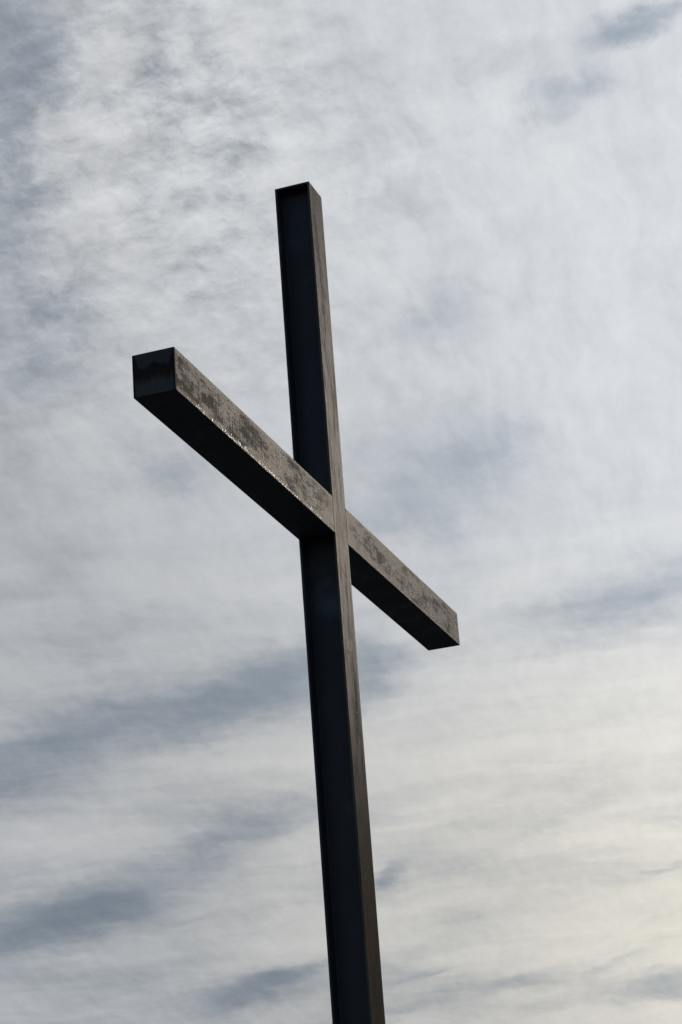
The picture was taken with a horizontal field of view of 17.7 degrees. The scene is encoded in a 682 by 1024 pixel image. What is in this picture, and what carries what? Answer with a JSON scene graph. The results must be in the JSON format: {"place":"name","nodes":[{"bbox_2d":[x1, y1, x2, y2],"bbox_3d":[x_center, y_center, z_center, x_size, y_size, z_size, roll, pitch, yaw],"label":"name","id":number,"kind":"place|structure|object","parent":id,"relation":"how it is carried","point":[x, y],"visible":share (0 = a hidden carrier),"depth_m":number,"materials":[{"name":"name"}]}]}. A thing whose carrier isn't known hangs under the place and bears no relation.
{"place":"outdoors","nodes":[
{"label":"outdoors","id":0,"kind":"place"},
{"bbox_2d":[0,0,681,1023],"label":"sky","id":1,"kind":"structure","parent":0,"point":[498,183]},
{"bbox_3d":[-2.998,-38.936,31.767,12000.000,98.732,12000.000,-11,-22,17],"label":"ground","id":2,"kind":"structure","parent":0,"visible":0},
{"bbox_2d":[132,181,459,1023],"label":"steel cross","id":3,"kind":"object","parent":2,"relation":"on","point":[298,495],"visible":1,"depth_m":16.48,"materials":[{"name":"grey metal"}]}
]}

